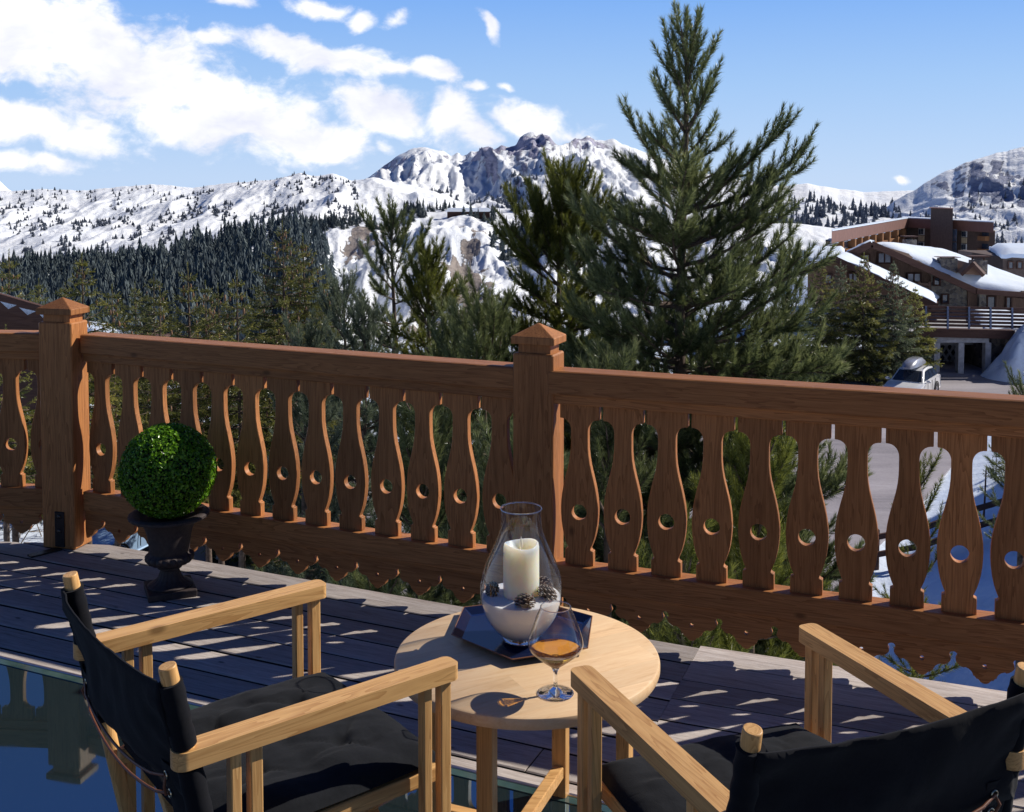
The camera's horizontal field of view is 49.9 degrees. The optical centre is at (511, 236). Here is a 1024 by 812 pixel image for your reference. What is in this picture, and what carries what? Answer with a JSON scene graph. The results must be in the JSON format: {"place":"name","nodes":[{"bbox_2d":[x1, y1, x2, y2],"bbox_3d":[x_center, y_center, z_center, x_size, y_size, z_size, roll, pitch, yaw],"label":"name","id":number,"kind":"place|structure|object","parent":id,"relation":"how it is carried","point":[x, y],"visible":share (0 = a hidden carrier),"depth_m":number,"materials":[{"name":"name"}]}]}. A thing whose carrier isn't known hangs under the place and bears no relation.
{"place":"outdoors","nodes":[
{"label":"outdoors","id":0,"kind":"place"},
{"bbox_2d":[0,182,10,190],"bbox_3d":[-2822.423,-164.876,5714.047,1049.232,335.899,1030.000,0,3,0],"label":"mountain peak","id":1,"kind":"structure","parent":0,"point":[3,187],"depth_m":5728.15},
{"bbox_2d":[48,229,347,343],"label":"forest hill","id":2,"kind":"structure","parent":0,"point":[304,257],"depth_m":702.63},
{"bbox_2d":[0,204,341,344],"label":"forest","id":3,"kind":"object","parent":2,"relation":"on","point":[224,256],"visible":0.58,"depth_m":550.15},
{"bbox_2d":[0,173,474,261],"bbox_3d":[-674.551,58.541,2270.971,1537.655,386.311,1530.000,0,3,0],"label":"mountain ridge","id":4,"kind":"structure","parent":0,"point":[252,199],"depth_m":2123.53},
{"bbox_2d":[0,171,358,264],"bbox_3d":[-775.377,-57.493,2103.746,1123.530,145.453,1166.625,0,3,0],"label":"scrub forest","id":5,"kind":"object","parent":4,"relation":"on","point":[139,227],"visible":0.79,"depth_m":2005.09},
{"bbox_2d":[0,276,1016,690],"bbox_3d":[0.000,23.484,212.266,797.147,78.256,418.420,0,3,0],"label":"snow ground","id":6,"kind":"structure","parent":0,"point":[986,594],"depth_m":30.12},
{"bbox_2d":[0,325,36,541],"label":"spruce tree","id":7,"kind":"object","parent":6,"relation":"on","point":[7,526],"visible":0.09,"depth_m":15.18,"materials":[{"name":"green plant"}]},
{"bbox_2d":[0,292,92,409],"bbox_3d":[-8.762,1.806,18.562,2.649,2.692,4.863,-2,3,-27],"label":"brown chalet","id":8,"kind":"object","parent":6,"relation":"on","point":[16,313],"visible":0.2,"depth_m":17.10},
{"bbox_2d":[0,248,92,541],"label":"spruce tree","id":9,"kind":"object","parent":6,"relation":"on","point":[15,535],"visible":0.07,"depth_m":24.14,"materials":[{"name":"green plant"}]},
{"bbox_2d":[15,277,91,468],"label":"spruce tree","id":10,"kind":"object","parent":6,"relation":"on","point":[38,293],"visible":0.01,"depth_m":38.14,"materials":[{"name":"green plant"}]},
{"bbox_2d":[28,282,110,473],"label":"spruce tree","id":11,"kind":"object","parent":6,"relation":"on","point":[64,290],"visible":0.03,"depth_m":36.16,"materials":[{"name":"green plant"}]},
{"bbox_2d":[24,252,122,543],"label":"spruce tree","id":12,"kind":"object","parent":6,"relation":"on","point":[113,398],"visible":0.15,"depth_m":21.09,"materials":[{"name":"green plant"}]},
{"bbox_2d":[0,375,146,542],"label":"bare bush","id":13,"kind":"object","parent":6,"relation":"on","point":[38,530],"depth_m":33.11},
{"bbox_2d":[87,321,169,389],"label":"shed roof","id":14,"kind":"structure","parent":6,"relation":"on","point":[97,327],"depth_m":58.57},
{"bbox_2d":[91,281,171,421],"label":"spruce tree","id":15,"kind":"object","parent":6,"relation":"on","point":[135,313],"visible":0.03,"depth_m":38.13,"materials":[{"name":"green plant"}]},
{"bbox_2d":[88,284,178,546],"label":"spruce tree","id":16,"kind":"object","parent":6,"relation":"on","point":[118,387],"visible":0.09,"depth_m":24.08,"materials":[{"name":"green plant"}]},
{"bbox_2d":[91,287,208,502],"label":"spruce tree","id":17,"kind":"object","parent":6,"relation":"on","point":[173,411],"visible":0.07,"depth_m":19.10,"materials":[{"name":"green plant"}]},
{"bbox_2d":[92,273,210,477],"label":"spruce tree","id":18,"kind":"object","parent":6,"relation":"on","point":[149,301],"visible":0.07,"depth_m":30.07,"materials":[{"name":"green plant"}]},
{"bbox_2d":[139,262,239,559],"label":"spruce tree","id":19,"kind":"object","parent":6,"relation":"on","point":[203,390],"visible":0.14,"depth_m":20.08,"materials":[{"name":"green plant"}]},
{"bbox_2d":[145,281,269,562],"bbox_3d":[-7.038,5.294,25.302,3.138,8.651,3.073,-2,4,-38],"label":"spruce tree","id":20,"kind":"object","parent":6,"relation":"on","point":[208,550],"visible":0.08,"depth_m":25.14,"materials":[{"name":"green plant"}]},
{"bbox_2d":[177,283,273,564],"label":"spruce tree","id":21,"kind":"object","parent":6,"relation":"on","point":[212,333],"visible":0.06,"depth_m":26.11,"materials":[{"name":"green plant"}]},
{"bbox_2d":[198,270,302,568],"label":"spruce tree","id":22,"kind":"object","parent":6,"relation":"on","point":[235,493],"visible":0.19,"depth_m":20.09,"materials":[{"name":"green plant"}]},
{"bbox_2d":[231,289,280,425],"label":"spruce tree","id":23,"kind":"object","parent":6,"relation":"on","point":[259,300],"visible":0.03,"depth_m":46.16,"materials":[{"name":"green plant"}]},
{"bbox_2d":[201,222,370,575],"bbox_3d":[-6.210,4.450,30.251,4.948,9.848,4.810,0,3,0],"label":"spruce tree","id":24,"kind":"object","parent":6,"relation":"on","point":[282,305],"visible":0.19,"depth_m":29.99,"materials":[{"name":"green plant"}]},
{"bbox_2d":[233,297,338,578],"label":"spruce tree","id":25,"kind":"object","parent":6,"relation":"on","point":[269,437],"visible":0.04,"depth_m":20.06,"materials":[{"name":"green plant"}]},
{"bbox_2d":[242,306,358,587],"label":"pine tree","id":26,"kind":"object","parent":6,"relation":"on","point":[298,414],"visible":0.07,"depth_m":12.54,"materials":[{"name":"green plant"}]},
{"bbox_2d":[235,233,368,564],"bbox_3d":[-5.940,4.711,31.277,3.971,9.668,3.657,0,3,0],"label":"spruce tree","id":27,"kind":"object","parent":6,"relation":"on","point":[299,278],"visible":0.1,"depth_m":31.05,"materials":[{"name":"green plant"}]},
{"bbox_2d":[312,280,369,465],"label":"spruce tree","id":28,"kind":"object","parent":6,"relation":"on","point":[332,327],"visible":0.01,"depth_m":40.13,"materials":[{"name":"green plant"}]},
{"bbox_2d":[302,264,382,580],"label":"pine tree","id":29,"kind":"object","parent":6,"relation":"on","point":[336,292],"visible":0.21,"depth_m":21.98,"materials":[{"name":"green plant"}]},
{"bbox_2d":[314,288,405,564],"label":"pine tree","id":30,"kind":"object","parent":6,"relation":"on","point":[368,411],"visible":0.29,"depth_m":17.02,"materials":[{"name":"green plant"}]},
{"bbox_2d":[321,562,439,600],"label":"pine tree","id":31,"kind":"object","parent":6,"relation":"on","point":[361,581],"visible":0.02,"depth_m":9.05,"materials":[{"name":"green plant"}]},
{"bbox_2d":[331,194,443,584],"bbox_3d":[-2.146,4.554,19.343,2.614,10.724,2.447,0,3,0],"label":"pine tree","id":32,"kind":"object","parent":6,"relation":"on","point":[392,224],"visible":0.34,"depth_m":18.95,"materials":[{"name":"green plant"}]},
{"bbox_2d":[343,393,486,606],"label":"pine tree","id":33,"kind":"object","parent":6,"relation":"on","point":[404,439],"visible":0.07,"depth_m":9.67,"materials":[{"name":"green plant"}]},
{"bbox_2d":[367,233,479,527],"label":"pine tree","id":34,"kind":"object","parent":6,"relation":"on","point":[427,263],"visible":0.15,"depth_m":17.92,"materials":[{"name":"green plant"}]},
{"bbox_2d":[401,295,481,597],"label":"pine tree","id":35,"kind":"object","parent":6,"relation":"on","point":[436,353],"visible":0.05,"depth_m":15.97,"materials":[{"name":"green plant"}]},
{"bbox_2d":[418,282,481,410],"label":"spruce tree","id":36,"kind":"object","parent":6,"relation":"on","point":[459,311],"visible":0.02,"depth_m":30.09,"materials":[{"name":"green plant"}]},
{"bbox_2d":[402,262,564,605],"bbox_3d":[-0.355,5.264,13.764,2.526,9.913,2.466,0,3,0],"label":"pine tree","id":37,"kind":"object","parent":6,"relation":"on","point":[487,327],"visible":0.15,"depth_m":13.44,"materials":[{"name":"green plant"}]},
{"bbox_2d":[438,410,580,606],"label":"pine tree","id":38,"kind":"object","parent":6,"relation":"on","point":[482,533],"visible":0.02,"depth_m":8.68,"materials":[{"name":"green plant"}]},
{"bbox_2d":[461,145,645,496],"bbox_3d":[0.568,4.430,15.262,3.354,11.424,3.346,0,3,0],"label":"pine tree","id":39,"kind":"object","parent":6,"relation":"on","point":[555,244],"visible":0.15,"depth_m":14.77,"materials":[{"name":"green plant"}]},
{"bbox_2d":[563,334,672,640],"bbox_3d":[0.875,5.604,9.607,1.898,9.560,1.866,0,3,0],"label":"pine tree","id":40,"kind":"object","parent":6,"relation":"on","point":[602,443],"visible":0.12,"depth_m":9.29,"materials":[{"name":"green plant"}]},
{"bbox_2d":[636,501,754,652],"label":"pine tree","id":41,"kind":"object","parent":6,"relation":"on","point":[678,637],"visible":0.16,"depth_m":7.44,"materials":[{"name":"green plant"}]},
{"bbox_2d":[558,0,878,660],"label":"pine tree","id":42,"kind":"object","parent":6,"relation":"on","point":[680,330],"visible":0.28,"depth_m":11.15,"materials":[{"name":"green plant"}]},
{"bbox_2d":[666,417,836,665],"bbox_3d":[1.972,5.863,9.067,1.757,9.239,1.629,-1,3,-20],"label":"pine tree","id":43,"kind":"object","parent":6,"relation":"on","point":[780,466],"visible":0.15,"depth_m":8.88,"materials":[{"name":"green plant"}]},
{"bbox_2d":[693,295,896,372],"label":"snow bank","id":44,"kind":"structure","parent":6,"relation":"on","point":[747,301],"depth_m":75.90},
{"bbox_2d":[812,307,1023,372],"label":"stone underpass","id":45,"kind":"object","parent":44,"relation":"on","point":[981,347],"visible":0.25,"depth_m":62.00,"materials":[{"name":"concrete"}]},
{"bbox_2d":[909,305,1023,328],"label":"slatted railing","id":46,"kind":"object","parent":45,"relation":"on","point":[990,315],"visible":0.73,"depth_m":61.23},
{"bbox_2d":[846,235,1023,310],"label":"chalet","id":47,"kind":"object","parent":44,"relation":"on","point":[949,278],"visible":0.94,"depth_m":75.65,"materials":[{"name":"stone"}]},
{"bbox_2d":[808,251,940,308],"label":"chalet","id":48,"kind":"object","parent":47,"relation":"attached to","point":[878,273],"visible":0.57,"depth_m":69.23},
{"bbox_2d":[823,274,832,284],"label":"window","id":49,"kind":"structure","parent":48,"relation":"in","point":[831,275],"depth_m":69.05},
{"bbox_2d":[847,272,858,282],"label":"window","id":50,"kind":"structure","parent":48,"relation":"in","point":[850,275],"depth_m":69.06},
{"bbox_2d":[877,252,891,263],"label":"window","id":51,"kind":"structure","parent":47,"relation":"in","point":[882,258],"depth_m":76.08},
{"bbox_2d":[906,272,921,282],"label":"window","id":52,"kind":"structure","parent":47,"relation":"in","point":[911,276],"depth_m":76.15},
{"bbox_2d":[932,277,940,285],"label":"window","id":53,"kind":"structure","parent":47,"relation":"in","point":[936,281],"depth_m":75.85,"materials":[{"name":"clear glass"}]},
{"bbox_2d":[940,293,948,303],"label":"window","id":54,"kind":"structure","parent":47,"relation":"in","point":[944,296],"depth_m":75.95,"materials":[{"name":"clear glass"}]},
{"bbox_2d":[986,295,996,306],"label":"door","id":55,"kind":"structure","parent":47,"relation":"in","point":[991,300],"depth_m":75.65,"materials":[{"name":"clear glass"}]},
{"bbox_2d":[1005,296,1011,306],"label":"door","id":56,"kind":"structure","parent":47,"relation":"in","point":[1008,300],"depth_m":75.41,"materials":[{"name":"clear glass"}]},
{"bbox_2d":[760,218,829,638],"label":"pine tree","id":57,"kind":"object","parent":6,"relation":"on","point":[797,285],"visible":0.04,"depth_m":13.14,"materials":[{"name":"green plant"}]},
{"bbox_2d":[793,262,853,383],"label":"spruce tree","id":58,"kind":"object","parent":6,"relation":"on","point":[829,336],"visible":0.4,"depth_m":58.99,"materials":[{"name":"green plant"}]},
{"bbox_2d":[808,245,844,263],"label":"snow roofed house","id":59,"kind":"structure","parent":6,"relation":"on","point":[816,248],"depth_m":93.31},
{"bbox_2d":[810,263,868,381],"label":"spruce tree","id":60,"kind":"object","parent":6,"relation":"on","point":[842,281],"visible":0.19,"depth_m":60.03,"materials":[{"name":"green plant"}]},
{"bbox_2d":[826,252,897,386],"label":"spruce tree","id":61,"kind":"object","parent":6,"relation":"on","point":[867,347],"visible":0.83,"depth_m":58.48,"materials":[{"name":"green plant"}]},
{"bbox_2d":[859,261,932,384],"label":"spruce tree","id":62,"kind":"object","parent":6,"relation":"on","point":[902,328],"visible":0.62,"depth_m":58.96,"materials":[{"name":"green plant"}]},
{"bbox_2d":[826,207,994,252],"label":"hotel","id":63,"kind":"structure","parent":6,"relation":"on","point":[941,228],"depth_m":229.50,"materials":[{"name":"brown wood"}]},
{"bbox_2d":[918,228,924,234],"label":"window","id":64,"kind":"structure","parent":63,"relation":"in","point":[921,231],"depth_m":244.03,"materials":[{"name":"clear glass"}]},
{"bbox_2d":[952,229,956,240],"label":"window","id":65,"kind":"structure","parent":63,"relation":"in","point":[954,237],"depth_m":228.40,"materials":[{"name":"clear glass"}]},
{"bbox_2d":[952,242,956,252],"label":"window","id":66,"kind":"structure","parent":63,"relation":"in","point":[954,245],"depth_m":228.46,"materials":[{"name":"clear glass"}]},
{"bbox_2d":[890,287,943,370],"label":"spruce tree","id":67,"kind":"object","parent":6,"relation":"on","point":[930,340],"visible":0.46,"depth_m":60.12,"materials":[{"name":"green plant"}]},
{"bbox_2d":[873,448,961,681],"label":"pine tree","id":68,"kind":"object","parent":6,"relation":"on","point":[902,667],"visible":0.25,"depth_m":13.15,"materials":[{"name":"green plant"}]},
{"bbox_2d":[874,498,1001,569],"bbox_3d":[14.253,7.970,31.180,8.324,3.697,0.250,0,3,-5],"label":"rail fence","id":69,"kind":"object","parent":6,"relation":"on","point":[983,524],"visible":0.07,"depth_m":30.86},
{"bbox_2d":[983,468,986,516],"bbox_3d":[14.362,7.936,33.450,0.093,1.801,0.060,0,3,0],"label":"snow stake","id":70,"kind":"object","parent":6,"relation":"on","point":[985,491],"visible":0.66,"depth_m":33.42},
{"bbox_2d":[958,243,1023,277],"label":"lodge","id":71,"kind":"structure","parent":6,"relation":"on","point":[1008,257],"depth_m":119.90,"materials":[{"name":"brown wood"}]},
{"bbox_2d":[1007,261,1013,268],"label":"window","id":72,"kind":"structure","parent":71,"relation":"in","point":[1010,263],"depth_m":119.13,"materials":[{"name":"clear glass"}]},
{"bbox_2d":[1016,261,1022,268],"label":"window","id":73,"kind":"structure","parent":71,"relation":"in","point":[1019,265],"depth_m":119.13,"materials":[{"name":"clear glass"}]},
{"bbox_2d":[982,454,1003,481],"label":"spruce tree","id":74,"kind":"object","parent":6,"relation":"on","point":[996,463],"visible":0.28,"depth_m":37.45,"materials":[{"name":"green plant"}]},
{"bbox_2d":[977,360,1023,668],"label":"pine tree","id":75,"kind":"object","parent":6,"relation":"on","point":[1020,557],"visible":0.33,"depth_m":17.29,"materials":[{"name":"green plant"}]},
{"bbox_2d":[981,324,1023,383],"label":"snow heap","id":76,"kind":"object","parent":6,"relation":"on","point":[1012,354],"visible":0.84,"depth_m":59.85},
{"bbox_2d":[0,541,1023,811],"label":"deck","id":77,"kind":"structure","parent":0,"point":[700,693],"depth_m":4.01,"materials":[{"name":"wood"}]},
{"bbox_2d":[27,297,91,557],"bbox_3d":[-2.139,0.881,5.161,0.190,1.186,0.277,1,3,14],"label":"railing post","id":78,"kind":"object","parent":77,"relation":"on","point":[64,402],"visible":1,"depth_m":5.17,"materials":[{"name":"wood"}]},
{"bbox_2d":[0,330,42,533],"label":"terrace railing","id":79,"kind":"object","parent":78,"relation":"attached to","point":[21,505],"visible":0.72,"depth_m":5.26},
{"bbox_2d":[127,504,209,602],"bbox_3d":[-1.445,1.330,4.644,0.329,0.345,0.329,0,3,0],"label":"urn planter","id":80,"kind":"object","parent":77,"relation":"on","point":[169,554],"visible":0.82,"depth_m":4.57,"materials":[{"name":"stone"}]},
{"bbox_2d":[117,422,217,518],"bbox_3d":[-1.444,0.981,4.628,0.406,0.403,0.404,0,3,0],"label":"boxwood ball","id":81,"kind":"object","parent":80,"relation":"on","point":[167,470],"visible":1,"depth_m":4.50,"materials":[{"name":"green plant"}]},
{"bbox_2d":[0,656,611,811],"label":"glass floor panel","id":82,"kind":"structure","parent":77,"relation":"on","point":[52,757],"depth_m":3.28,"materials":[{"name":"glass"}]},
{"bbox_2d":[61,571,457,811],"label":"directors chair","id":83,"kind":"object","parent":82,"relation":"on","point":[315,739],"visible":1,"depth_m":2.35,"materials":[{"name":"fabric"}]},
{"bbox_2d":[394,606,659,811],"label":"round table","id":84,"kind":"object","parent":82,"relation":"on","point":[491,693],"visible":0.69,"depth_m":2.74,"materials":[{"name":"brown wood"}]},
{"bbox_2d":[451,604,592,661],"bbox_3d":[0.031,1.060,2.963,0.384,0.020,0.402,0,3,0],"label":"hexagonal tray","id":85,"kind":"object","parent":84,"relation":"on","point":[473,626],"visible":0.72,"depth_m":2.96,"materials":[{"name":"blue paint"}]},
{"bbox_2d":[480,502,561,645],"bbox_3d":[0.024,0.890,2.907,0.217,0.354,0.217,0,3,0],"label":"glass lantern","id":86,"kind":"object","parent":85,"relation":"on","point":[519,643],"visible":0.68,"depth_m":2.88,"materials":[{"name":"clear"}]},
{"bbox_2d":[482,583,559,640],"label":"white sand","id":87,"kind":"structure","parent":86,"relation":"in","point":[509,619],"depth_m":2.84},
{"bbox_2d":[485,581,499,596],"bbox_3d":[-0.052,0.937,2.915,0.039,0.046,0.046,0,3,0],"label":"pine cone","id":88,"kind":"object","parent":87,"relation":"on","point":[492,588],"visible":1,"depth_m":2.90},
{"bbox_2d":[503,538,538,599],"bbox_3d":[0.024,0.889,2.907,0.095,0.197,0.095,0,3,0],"label":"candle","id":89,"kind":"object","parent":87,"relation":"on","point":[520,565],"visible":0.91,"depth_m":2.87,"materials":[{"name":"beige wax"}]},
{"bbox_2d":[514,593,535,607],"bbox_3d":[0.034,0.941,2.834,0.058,0.046,0.056,0,3,0],"label":"pine cone","id":90,"kind":"object","parent":87,"relation":"on","point":[524,599],"visible":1,"depth_m":2.83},
{"bbox_2d":[539,576,551,592],"bbox_3d":[0.080,0.934,2.942,0.056,0.054,0.039,-1,3,-25],"label":"pine cone","id":91,"kind":"object","parent":87,"relation":"on","point":[545,580],"visible":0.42,"depth_m":2.94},
{"bbox_2d":[537,584,556,599],"bbox_3d":[0.091,0.938,2.883,0.055,0.052,0.060,0,3,0],"label":"pine cone","id":92,"kind":"object","parent":87,"relation":"on","point":[549,592],"visible":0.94,"depth_m":2.87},
{"bbox_2d":[528,600,582,701],"bbox_3d":[0.103,0.982,2.617,0.132,0.211,0.132,0,3,0],"label":"glass","id":93,"kind":"object","parent":84,"relation":"on","point":[555,653],"depth_m":2.61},
{"bbox_2d":[571,623,1023,811],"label":"directors chair","id":94,"kind":"object","parent":82,"relation":"on","point":[950,757],"visible":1,"depth_m":1.99,"materials":[{"name":"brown wood"}]},
{"bbox_2d":[511,323,565,605],"bbox_3d":[0.104,0.901,4.291,0.178,1.136,0.142,1,3,22],"label":"railing post","id":95,"kind":"object","parent":77,"relation":"on","point":[538,447],"visible":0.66,"depth_m":4.23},
{"bbox_2d":[80,332,512,602],"bbox_3d":[-0.978,0.964,4.784,2.243,0.970,0.118,1,3,24],"label":"terrace railing","id":96,"kind":"object","parent":95,"relation":"attached to","point":[422,557],"visible":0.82,"depth_m":4.66,"materials":[{"name":"wood"}]},
{"bbox_2d":[548,367,1023,683],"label":"terrace railing","id":97,"kind":"object","parent":95,"relation":"attached to","point":[756,602],"visible":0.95,"depth_m":3.90,"materials":[{"name":"wood"}]},
{"bbox_2d":[0,0,1023,191],"label":"sky","id":98,"kind":"structure","parent":0,"point":[95,94],"materials":[{"name":"blue"}]},
{"bbox_2d":[254,208,833,345],"bbox_3d":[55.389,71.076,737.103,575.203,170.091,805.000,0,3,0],"label":"ski slope","id":99,"kind":"structure","parent":0,"point":[467,239],"depth_m":723.04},
{"bbox_2d":[280,196,640,272],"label":"scattered forest","id":100,"kind":"object","parent":99,"relation":"on","point":[331,221],"visible":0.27,"depth_m":888.47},
{"bbox_2d":[445,208,490,219],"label":"mountain restaurant","id":101,"kind":"structure","parent":99,"relation":"on","point":[452,212],"depth_m":880.33},
{"bbox_2d":[368,132,776,217],"bbox_3d":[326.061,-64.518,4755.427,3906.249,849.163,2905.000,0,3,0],"label":"mountain massif","id":102,"kind":"structure","parent":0,"point":[471,176],"depth_m":4562.23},
{"bbox_2d":[421,156,626,209],"bbox_3d":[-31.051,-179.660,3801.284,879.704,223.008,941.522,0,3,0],"label":"scrub forest","id":103,"kind":"object","parent":102,"relation":"on","point":[504,201],"visible":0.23,"depth_m":3960.69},
{"bbox_2d":[141,361,1023,648],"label":"road","id":104,"kind":"structure","parent":0,"point":[883,465],"depth_m":42.20,"materials":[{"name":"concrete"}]},
{"bbox_2d":[92,527,147,549],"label":"snowy ground","id":105,"kind":"structure","parent":104,"relation":"on","point":[104,536],"depth_m":30.88,"materials":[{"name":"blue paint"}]},
{"bbox_2d":[212,549,246,562],"bbox_3d":[-8.303,8.399,32.679,2.188,1.615,4.485,-1,3,-26],"label":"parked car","id":106,"kind":"object","parent":104,"relation":"on","point":[214,559],"visible":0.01,"depth_m":30.76,"materials":[{"name":"black metal"}]},
{"bbox_2d":[883,364,940,389],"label":"parked car","id":107,"kind":"object","parent":104,"relation":"on","point":[925,377],"visible":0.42,"depth_m":54.16,"materials":[{"name":"white paint"}]},
{"bbox_2d":[902,356,925,368],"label":"roof box","id":108,"kind":"object","parent":107,"relation":"on","point":[912,362],"visible":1,"depth_m":54.17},
{"bbox_2d":[662,183,913,227],"bbox_3d":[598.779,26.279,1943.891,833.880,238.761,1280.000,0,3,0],"label":"snow ridge","id":109,"kind":"structure","parent":0,"point":[845,197],"depth_m":2148.34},
{"bbox_2d":[758,190,927,227],"bbox_3d":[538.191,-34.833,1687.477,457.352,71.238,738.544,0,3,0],"label":"snow ridge forest","id":110,"kind":"object","parent":109,"relation":"on","point":[874,210],"visible":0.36,"depth_m":1728.52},
{"bbox_2d":[887,147,1023,242],"bbox_3d":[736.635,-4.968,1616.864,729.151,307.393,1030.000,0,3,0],"label":"rocky mountain","id":111,"kind":"structure","parent":0,"point":[989,177],"depth_m":1702.69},
{"bbox_2d":[927,179,1023,243],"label":"rocky slope forest","id":112,"kind":"object","parent":111,"relation":"on","point":[1001,239],"visible":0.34,"depth_m":1409.29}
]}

